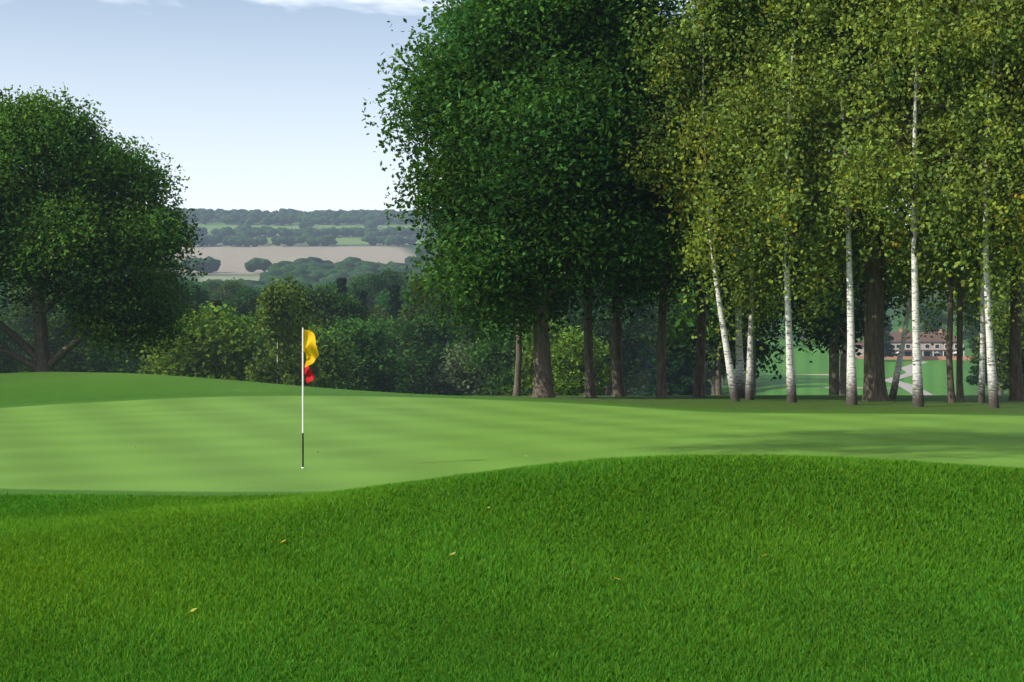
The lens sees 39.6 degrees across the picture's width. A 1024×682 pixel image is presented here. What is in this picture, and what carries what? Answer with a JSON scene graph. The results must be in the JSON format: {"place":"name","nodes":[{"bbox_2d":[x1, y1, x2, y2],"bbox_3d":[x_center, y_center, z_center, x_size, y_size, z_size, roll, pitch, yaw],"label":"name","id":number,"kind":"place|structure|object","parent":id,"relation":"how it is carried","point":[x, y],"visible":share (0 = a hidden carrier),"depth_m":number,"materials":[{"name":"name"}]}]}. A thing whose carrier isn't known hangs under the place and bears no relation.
{"place":"outdoors","nodes":[
{"label":"outdoors","id":0,"kind":"place"},
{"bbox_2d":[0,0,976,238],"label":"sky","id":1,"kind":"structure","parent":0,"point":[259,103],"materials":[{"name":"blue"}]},
{"bbox_2d":[0,453,1023,681],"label":"grass","id":2,"kind":"structure","parent":0,"point":[51,527],"depth_m":9.74,"materials":[{"name":"green plant"}]},
{"bbox_2d":[0,218,1023,681],"bbox_3d":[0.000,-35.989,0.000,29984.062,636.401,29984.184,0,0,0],"label":"grass ground","id":3,"kind":"structure","parent":0,"point":[180,436],"depth_m":30.32,"materials":[{"name":"green plant"}]},
{"bbox_2d":[0,305,11,360],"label":"valley tree","id":4,"kind":"object","parent":3,"relation":"on","point":[4,318],"visible":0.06,"depth_m":236.49,"materials":[{"name":"green plant"}]},
{"bbox_2d":[0,316,11,372],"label":"valley tree","id":5,"kind":"object","parent":3,"relation":"on","point":[4,359],"visible":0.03,"depth_m":196.51,"materials":[{"name":"green plant"}]},
{"bbox_2d":[0,274,15,299],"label":"valley tree","id":6,"kind":"object","parent":3,"relation":"on","point":[3,287],"visible":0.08,"depth_m":365.81,"materials":[{"name":"green plant"}]},
{"bbox_2d":[0,303,24,372],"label":"bush","id":7,"kind":"object","parent":3,"relation":"on","point":[5,343],"visible":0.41,"depth_m":183.89,"materials":[{"name":"green plant"}]},
{"bbox_2d":[0,283,31,322],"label":"valley tree","id":8,"kind":"object","parent":3,"relation":"on","point":[8,293],"visible":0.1,"depth_m":348.05,"materials":[{"name":"green plant"}]},
{"bbox_2d":[0,294,33,372],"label":"bush","id":9,"kind":"object","parent":3,"relation":"on","point":[20,323],"visible":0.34,"depth_m":230.30,"materials":[{"name":"green plant"}]},
{"bbox_2d":[20,295,56,371],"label":"bush","id":10,"kind":"object","parent":3,"relation":"on","point":[32,317],"visible":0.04,"depth_m":230.89,"materials":[{"name":"green plant"}]},
{"bbox_2d":[17,304,89,371],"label":"bush","id":11,"kind":"object","parent":3,"relation":"on","point":[66,362],"visible":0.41,"depth_m":175.49,"materials":[{"name":"green plant"}]},
{"bbox_2d":[20,328,89,371],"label":"bush","id":12,"kind":"object","parent":3,"relation":"on","point":[73,337],"visible":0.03,"depth_m":194.77,"materials":[{"name":"green plant"}]},
{"bbox_2d":[49,297,96,371],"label":"bush","id":13,"kind":"object","parent":3,"relation":"on","point":[61,307],"visible":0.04,"depth_m":194.89,"materials":[{"name":"green plant"}]},
{"bbox_2d":[0,85,207,371],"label":"oak tree","id":14,"kind":"object","parent":3,"relation":"on","point":[79,214],"visible":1,"depth_m":77.30,"materials":[{"name":"green plant"}]},
{"bbox_2d":[80,337,137,372],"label":"bush","id":15,"kind":"object","parent":3,"relation":"on","point":[98,358],"visible":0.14,"depth_m":178.03,"materials":[{"name":"green plant"}]},
{"bbox_2d":[80,329,159,372],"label":"bush","id":16,"kind":"object","parent":3,"relation":"on","point":[99,370],"visible":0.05,"depth_m":183.36,"materials":[{"name":"green plant"}]},
{"bbox_2d":[110,261,200,374],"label":"bush","id":17,"kind":"object","parent":3,"relation":"on","point":[137,359],"visible":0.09,"depth_m":168.32,"materials":[{"name":"green plant"}]},
{"bbox_2d":[126,307,208,376],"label":"bush","id":18,"kind":"object","parent":3,"relation":"on","point":[151,357],"visible":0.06,"depth_m":149.22,"materials":[{"name":"green plant"}]},
{"bbox_2d":[170,285,200,317],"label":"valley tree","id":19,"kind":"object","parent":3,"relation":"on","point":[189,293],"visible":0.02,"depth_m":211.39,"materials":[{"name":"green plant"}]},
{"bbox_2d":[179,282,212,298],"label":"valley tree","id":20,"kind":"object","parent":3,"relation":"on","point":[206,290],"visible":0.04,"depth_m":288.14,"materials":[{"name":"green plant"}]},
{"bbox_2d":[190,286,201,312],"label":"valley tree","id":21,"kind":"object","parent":3,"relation":"on","point":[197,290],"visible":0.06,"depth_m":251.35,"materials":[{"name":"green plant"}]},
{"bbox_2d":[144,298,262,381],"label":"bush","id":22,"kind":"object","parent":3,"relation":"on","point":[209,332],"visible":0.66,"depth_m":139.09,"materials":[{"name":"green plant"}]},
{"bbox_2d":[198,297,209,316],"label":"valley tree","id":23,"kind":"object","parent":3,"relation":"on","point":[203,299],"visible":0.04,"depth_m":183.72,"materials":[{"name":"green plant"}]},
{"bbox_2d":[202,285,222,299],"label":"valley tree","id":24,"kind":"object","parent":3,"relation":"on","point":[211,290],"visible":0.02,"depth_m":341.06,"materials":[{"name":"green plant"}]},
{"bbox_2d":[207,293,222,316],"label":"valley tree","id":25,"kind":"object","parent":3,"relation":"on","point":[216,298],"visible":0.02,"depth_m":169.76,"materials":[{"name":"green plant"}]},
{"bbox_2d":[215,289,233,300],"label":"valley tree","id":26,"kind":"object","parent":3,"relation":"on","point":[223,293],"visible":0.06,"depth_m":359.38,"materials":[{"name":"green plant"}]},
{"bbox_2d":[215,280,242,292],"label":"valley tree","id":27,"kind":"object","parent":3,"relation":"on","point":[222,285],"visible":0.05,"depth_m":380.53,"materials":[{"name":"green plant"}]},
{"bbox_2d":[216,276,245,298],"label":"valley tree","id":28,"kind":"object","parent":3,"relation":"on","point":[233,285],"visible":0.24,"depth_m":374.95,"materials":[{"name":"green plant"}]},
{"bbox_2d":[221,295,249,308],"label":"valley tree","id":29,"kind":"object","parent":3,"relation":"on","point":[230,300],"visible":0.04,"depth_m":233.79,"materials":[{"name":"green plant"}]},
{"bbox_2d":[23,206,453,292],"bbox_3d":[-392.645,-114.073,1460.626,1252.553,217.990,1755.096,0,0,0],"label":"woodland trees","id":30,"kind":"object","parent":3,"relation":"on","point":[370,221],"visible":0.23,"depth_m":1645.79,"materials":[{"name":"green plant"}]},
{"bbox_2d":[189,296,287,379],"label":"bush","id":31,"kind":"object","parent":3,"relation":"on","point":[247,311],"visible":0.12,"depth_m":148.14,"materials":[{"name":"green plant"}]},
{"bbox_2d":[235,291,251,302],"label":"valley tree","id":32,"kind":"object","parent":3,"relation":"on","point":[244,294],"visible":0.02,"depth_m":302.08,"materials":[{"name":"green plant"}]},
{"bbox_2d":[236,287,261,295],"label":"valley tree","id":33,"kind":"object","parent":3,"relation":"on","point":[247,290],"visible":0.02,"depth_m":306.03,"materials":[{"name":"green plant"}]},
{"bbox_2d":[248,284,260,307],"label":"valley tree","id":34,"kind":"object","parent":3,"relation":"on","point":[254,293],"visible":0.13,"depth_m":222.08,"materials":[{"name":"green plant"}]},
{"bbox_2d":[259,263,277,306],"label":"valley tree","id":35,"kind":"object","parent":3,"relation":"on","point":[270,271],"visible":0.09,"depth_m":203.60,"materials":[{"name":"green plant"}]},
{"bbox_2d":[244,279,316,386],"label":"bush","id":36,"kind":"object","parent":3,"relation":"on","point":[269,312],"visible":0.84,"depth_m":131.75,"materials":[{"name":"green plant"}]},
{"bbox_2d":[259,284,328,387],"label":"bush","id":37,"kind":"object","parent":3,"relation":"on","point":[302,310],"visible":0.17,"depth_m":137.18,"materials":[{"name":"green plant"}]},
{"bbox_2d":[301,328,318,467],"bbox_3d":[-3.096,0.943,21.684,0.295,2.300,0.142,0,0,-1],"label":"flagstick","id":38,"kind":"object","parent":3,"relation":"on","point":[309,348],"visible":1,"depth_m":21.69,"materials":[{"name":"white"}]},
{"bbox_2d":[282,268,343,345],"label":"valley tree","id":39,"kind":"object","parent":3,"relation":"on","point":[308,288],"visible":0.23,"depth_m":178.93,"materials":[{"name":"green plant"}]},
{"bbox_2d":[291,316,360,389],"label":"bush","id":40,"kind":"object","parent":3,"relation":"on","point":[331,346],"visible":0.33,"depth_m":148.97,"materials":[{"name":"green plant"}]},
{"bbox_2d":[308,277,375,370],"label":"valley tree","id":41,"kind":"object","parent":3,"relation":"on","point":[345,290],"visible":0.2,"depth_m":180.12,"materials":[{"name":"green plant"}]},
{"bbox_2d":[355,288,367,301],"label":"valley tree","id":42,"kind":"object","parent":3,"relation":"on","point":[365,292],"visible":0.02,"depth_m":218.14,"materials":[{"name":"green plant"}]},
{"bbox_2d":[316,293,410,391],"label":"bush","id":43,"kind":"object","parent":3,"relation":"on","point":[361,322],"visible":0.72,"depth_m":158.32,"materials":[{"name":"green plant"}]},
{"bbox_2d":[350,265,387,301],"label":"valley tree","id":44,"kind":"object","parent":3,"relation":"on","point":[362,276],"visible":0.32,"depth_m":376.97,"materials":[{"name":"green plant"}]},
{"bbox_2d":[353,349,387,391],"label":"valley tree","id":45,"kind":"object","parent":3,"relation":"on","point":[377,382],"visible":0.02,"depth_m":182.27,"materials":[{"name":"green plant"}]},
{"bbox_2d":[366,285,387,315],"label":"valley tree","id":46,"kind":"object","parent":3,"relation":"on","point":[372,292],"visible":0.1,"depth_m":329.34,"materials":[{"name":"green plant"}]},
{"bbox_2d":[367,272,406,305],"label":"valley tree","id":47,"kind":"object","parent":3,"relation":"on","point":[384,280],"visible":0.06,"depth_m":355.22,"materials":[{"name":"green plant"}]},
{"bbox_2d":[374,290,408,315],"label":"valley tree","id":48,"kind":"object","parent":3,"relation":"on","point":[382,298],"visible":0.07,"depth_m":272.72,"materials":[{"name":"green plant"}]},
{"bbox_2d":[383,269,404,329],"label":"valley tree","id":49,"kind":"object","parent":3,"relation":"on","point":[394,299],"visible":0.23,"depth_m":229.52,"materials":[{"name":"green plant"}]},
{"bbox_2d":[385,349,418,392],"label":"valley tree","id":50,"kind":"object","parent":3,"relation":"on","point":[403,370],"visible":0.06,"depth_m":193.36,"materials":[{"name":"green plant"}]},
{"bbox_2d":[386,278,447,348],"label":"valley tree","id":51,"kind":"object","parent":3,"relation":"on","point":[408,312],"visible":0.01,"depth_m":206.39,"materials":[{"name":"green plant"}]},
{"bbox_2d":[74,438,766,611],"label":"fallen leaves","id":52,"kind":"object","parent":3,"relation":"on","point":[398,544],"visible":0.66,"depth_m":10.29,"materials":[{"name":"yellow plant"}]},
{"bbox_2d":[381,305,471,394],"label":"bush","id":53,"kind":"object","parent":3,"relation":"on","point":[423,355],"visible":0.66,"depth_m":173.03,"materials":[{"name":"green plant"}]},
{"bbox_2d":[396,282,460,371],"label":"valley tree","id":54,"kind":"object","parent":3,"relation":"on","point":[421,298],"visible":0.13,"depth_m":196.53,"materials":[{"name":"green plant"}]},
{"bbox_2d":[411,322,522,395],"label":"bush","id":55,"kind":"object","parent":3,"relation":"on","point":[458,377],"visible":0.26,"depth_m":162.42,"materials":[{"name":"green plant"}]},
{"bbox_2d":[445,287,493,325],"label":"valley tree","id":56,"kind":"object","parent":3,"relation":"on","point":[461,309],"visible":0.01,"depth_m":204.80,"materials":[{"name":"green plant"}]},
{"bbox_2d":[456,311,554,395],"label":"bush","id":57,"kind":"object","parent":3,"relation":"on","point":[505,380],"visible":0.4,"depth_m":148.18,"materials":[{"name":"green plant"}]},
{"bbox_2d":[437,205,595,395],"bbox_3d":[0.112,-2.427,55.548,6.397,9.912,6.317,0,0,0],"label":"tree","id":58,"kind":"object","parent":3,"relation":"on","point":[518,368],"visible":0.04,"depth_m":55.92,"materials":[{"name":"green plant"}]},
{"bbox_2d":[498,332,584,395],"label":"bush","id":59,"kind":"object","parent":3,"relation":"on","point":[529,377],"visible":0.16,"depth_m":119.78,"materials":[{"name":"green plant"}]},
{"bbox_2d":[362,0,776,397],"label":"oak tree","id":60,"kind":"object","parent":3,"relation":"on","point":[520,99],"visible":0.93,"depth_m":47.26,"materials":[{"name":"green plant"}]},
{"bbox_2d":[532,313,611,395],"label":"bush","id":61,"kind":"object","parent":3,"relation":"on","point":[575,374],"visible":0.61,"depth_m":108.90,"materials":[{"name":"green plant"}]},
{"bbox_2d":[548,271,605,354],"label":"valley tree","id":62,"kind":"object","parent":3,"relation":"on","point":[559,326],"visible":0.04,"depth_m":180.51,"materials":[{"name":"green plant"}]},
{"bbox_2d":[548,313,611,395],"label":"bush","id":63,"kind":"object","parent":3,"relation":"on","point":[597,383],"visible":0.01,"depth_m":186.62,"materials":[{"name":"green plant"}]},
{"bbox_2d":[550,278,656,395],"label":"fairway tree","id":64,"kind":"object","parent":3,"relation":"on","point":[632,353],"visible":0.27,"depth_m":162.75,"materials":[{"name":"green plant"}]},
{"bbox_2d":[526,153,695,396],"bbox_3d":[2.886,-3.986,52.386,7.676,12.843,7.752,0,0,0],"label":"tree","id":65,"kind":"object","parent":3,"relation":"on","point":[590,389],"visible":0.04,"depth_m":52.36,"materials":[{"name":"green plant"}]},
{"bbox_2d":[604,350,649,395],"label":"bush","id":66,"kind":"object","parent":3,"relation":"on","point":[636,376],"visible":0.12,"depth_m":197.21,"materials":[{"name":"green plant"}]},
{"bbox_2d":[625,292,658,370],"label":"fairway tree","id":67,"kind":"object","parent":3,"relation":"on","point":[650,331],"visible":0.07,"depth_m":230.88,"materials":[{"name":"green plant"}]},
{"bbox_2d":[644,310,657,395],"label":"bush","id":68,"kind":"object","parent":3,"relation":"on","point":[656,323],"visible":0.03,"depth_m":223.80,"materials":[{"name":"green plant"}]},
{"bbox_2d":[604,186,710,396],"bbox_3d":[4.025,-4.332,54.865,7.652,13.675,8.223,0,0,0],"label":"tree","id":69,"kind":"object","parent":3,"relation":"on","point":[618,388],"depth_m":54.83,"materials":[{"name":"green plant"}]},
{"bbox_2d":[645,277,694,395],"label":"bush","id":70,"kind":"object","parent":3,"relation":"on","point":[681,383],"visible":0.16,"depth_m":149.39,"materials":[{"name":"green plant"}]},
{"bbox_2d":[596,15,747,397],"bbox_3d":[5.197,-4.535,51.441,7.268,13.909,7.860,0,0,0],"label":"tree","id":71,"kind":"object","parent":3,"relation":"on","point":[661,388],"visible":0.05,"depth_m":51.35,"materials":[{"name":"green plant"}]},
{"bbox_2d":[677,303,711,394],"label":"bush","id":72,"kind":"object","parent":3,"relation":"on","point":[707,388],"visible":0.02,"depth_m":218.72,"materials":[{"name":"green plant"}]},
{"bbox_2d":[685,318,744,394],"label":"fairway tree","id":73,"kind":"object","parent":3,"relation":"on","point":[710,377],"visible":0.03,"depth_m":216.57,"materials":[{"name":"green plant"}]},
{"bbox_2d":[639,279,794,394],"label":"tree","id":74,"kind":"object","parent":3,"relation":"on","point":[690,345],"visible":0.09,"depth_m":96.18,"materials":[{"name":"green plant"}]},
{"bbox_2d":[641,96,806,396],"bbox_3d":[7.335,-3.899,53.743,8.123,12.767,7.936,0,0,0],"label":"tree","id":75,"kind":"object","parent":3,"relation":"on","point":[699,383],"visible":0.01,"depth_m":53.84,"materials":[{"name":"green plant"}]},
{"bbox_2d":[616,0,849,400],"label":"birch","id":76,"kind":"object","parent":3,"relation":"on","point":[705,189],"visible":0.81,"depth_m":45.54,"materials":[{"name":"green plant"}]},
{"bbox_2d":[681,17,816,397],"bbox_3d":[8.315,-7.007,51.833,6.070,18.860,6.356,0,0,0],"label":"birch","id":77,"kind":"object","parent":3,"relation":"on","point":[740,380],"visible":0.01,"depth_m":51.88,"materials":[{"name":"green plant"}]},
{"bbox_2d":[651,137,863,394],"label":"tree","id":78,"kind":"object","parent":3,"relation":"on","point":[709,313],"visible":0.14,"depth_m":82.47,"materials":[{"name":"green plant"}]},
{"bbox_2d":[682,7,840,399],"bbox_3d":[8.061,-5.462,47.255,5.690,15.590,4.594,0,0,-34],"label":"birch","id":79,"kind":"object","parent":3,"relation":"on","point":[749,384],"visible":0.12,"depth_m":47.25,"materials":[{"name":"green plant"}]},
{"bbox_2d":[677,0,899,402],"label":"birch","id":80,"kind":"object","parent":3,"relation":"on","point":[784,184],"visible":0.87,"depth_m":43.75,"materials":[{"name":"green plant"}]},
{"bbox_2d":[795,374,839,374],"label":"bunker sand","id":81,"kind":"structure","parent":3,"relation":"on","point":[812,374],"depth_m":301.70,"materials":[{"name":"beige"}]},
{"bbox_2d":[778,63,910,394],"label":"tree","id":82,"kind":"object","parent":3,"relation":"on","point":[834,385],"visible":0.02,"depth_m":83.81,"materials":[{"name":"green plant"}]},
{"bbox_2d":[675,0,1016,400],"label":"oak tree","id":83,"kind":"object","parent":3,"relation":"on","point":[874,386],"visible":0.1,"depth_m":46.21,"materials":[{"name":"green plant"}]},
{"bbox_2d":[765,192,927,394],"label":"tree","id":84,"kind":"object","parent":3,"relation":"on","point":[838,318],"visible":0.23,"depth_m":83.08,"materials":[{"name":"green plant"}]},
{"bbox_2d":[753,0,960,404],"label":"birch","id":85,"kind":"object","parent":3,"relation":"on","point":[823,17],"visible":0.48,"depth_m":43.61,"materials":[{"name":"green plant"}]},
{"bbox_2d":[884,300,895,356],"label":"fairway tree","id":86,"kind":"object","parent":3,"relation":"on","point":[888,347],"visible":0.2,"depth_m":404.96,"materials":[{"name":"green plant"}]},
{"bbox_2d":[885,362,931,394],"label":"path","id":87,"kind":"structure","parent":3,"relation":"on","point":[907,369],"depth_m":256.96,"materials":[{"name":"grey concrete"}]},
{"bbox_2d":[803,0,1020,406],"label":"birch","id":88,"kind":"object","parent":3,"relation":"on","point":[919,11],"visible":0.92,"depth_m":41.05,"materials":[{"name":"green plant"}]},
{"bbox_2d":[817,63,1010,398],"bbox_3d":[14.182,-5.199,49.314,6.576,15.165,6.180,0,0,0],"label":"birch","id":89,"kind":"object","parent":3,"relation":"on","point":[898,366],"visible":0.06,"depth_m":49.03,"materials":[{"name":"green plant"}]},
{"bbox_2d":[855,329,977,359],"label":"clubhouse","id":90,"kind":"structure","parent":3,"relation":"on","point":[929,351],"depth_m":422.90,"materials":[{"name":"brick"}]},
{"bbox_2d":[911,302,946,331],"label":"tree","id":91,"kind":"object","parent":3,"relation":"on","point":[930,324],"visible":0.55,"depth_m":468.80,"materials":[{"name":"green plant"}]},
{"bbox_2d":[869,2,1023,402],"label":"slim tree","id":92,"kind":"object","parent":3,"relation":"on","point":[951,397],"visible":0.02,"depth_m":44.91,"materials":[{"name":"green plant"}]},
{"bbox_2d":[878,1,1023,402],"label":"birch","id":93,"kind":"object","parent":3,"relation":"on","point":[981,384],"visible":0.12,"depth_m":44.26,"materials":[{"name":"green plant"}]},
{"bbox_2d":[886,25,1022,400],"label":"slim tree","id":94,"kind":"object","parent":3,"relation":"on","point":[959,379],"visible":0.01,"depth_m":46.42,"materials":[{"name":"brown plant"}]},
{"bbox_2d":[895,0,1023,400],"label":"oak tree","id":95,"kind":"object","parent":3,"relation":"on","point":[1016,391],"visible":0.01,"depth_m":46.84,"materials":[{"name":"brown plant"}]},
{"bbox_2d":[900,0,1023,407],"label":"birch","id":96,"kind":"object","parent":3,"relation":"on","point":[992,130],"visible":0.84,"depth_m":40.77,"materials":[{"name":"green plant"}]},
{"bbox_2d":[953,296,972,339],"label":"tree","id":97,"kind":"object","parent":3,"relation":"on","point":[964,335],"visible":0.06,"depth_m":456.60,"materials":[{"name":"green plant"}]},
{"bbox_2d":[963,319,977,347],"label":"fairway tree","id":98,"kind":"object","parent":3,"relation":"on","point":[968,341],"visible":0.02,"depth_m":372.62,"materials":[{"name":"green plant"}]},
{"bbox_2d":[968,290,978,348],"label":"tree","id":99,"kind":"object","parent":3,"relation":"on","point":[973,335],"visible":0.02,"depth_m":446.98,"materials":[{"name":"green plant"}]},
{"bbox_2d":[965,320,987,385],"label":"bush","id":100,"kind":"object","parent":3,"relation":"on","point":[973,381],"visible":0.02,"depth_m":185.87,"materials":[{"name":"green plant"}]},
{"bbox_2d":[931,1,1023,287],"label":"birch","id":101,"kind":"object","parent":3,"relation":"on","point":[1012,102],"visible":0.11,"depth_m":42.94,"materials":[{"name":"green plant"}]},
{"bbox_2d":[935,228,1022,394],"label":"tree","id":102,"kind":"object","parent":3,"relation":"on","point":[969,328],"visible":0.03,"depth_m":145.64,"materials":[{"name":"green plant"}]},
{"bbox_2d":[967,282,1023,392],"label":"tree","id":103,"kind":"object","parent":3,"relation":"on","point":[1001,350],"visible":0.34,"depth_m":121.33,"materials":[{"name":"green plant"}]},
{"bbox_2d":[985,258,1023,381],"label":"tree","id":104,"kind":"object","parent":3,"relation":"on","point":[1006,324],"visible":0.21,"depth_m":99.91,"materials":[{"name":"green plant"}]},
{"bbox_2d":[996,359,1023,389],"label":"fairway tree","id":105,"kind":"object","parent":3,"relation":"on","point":[1005,388],"visible":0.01,"depth_m":170.10,"materials":[{"name":"green plant"}]}
]}

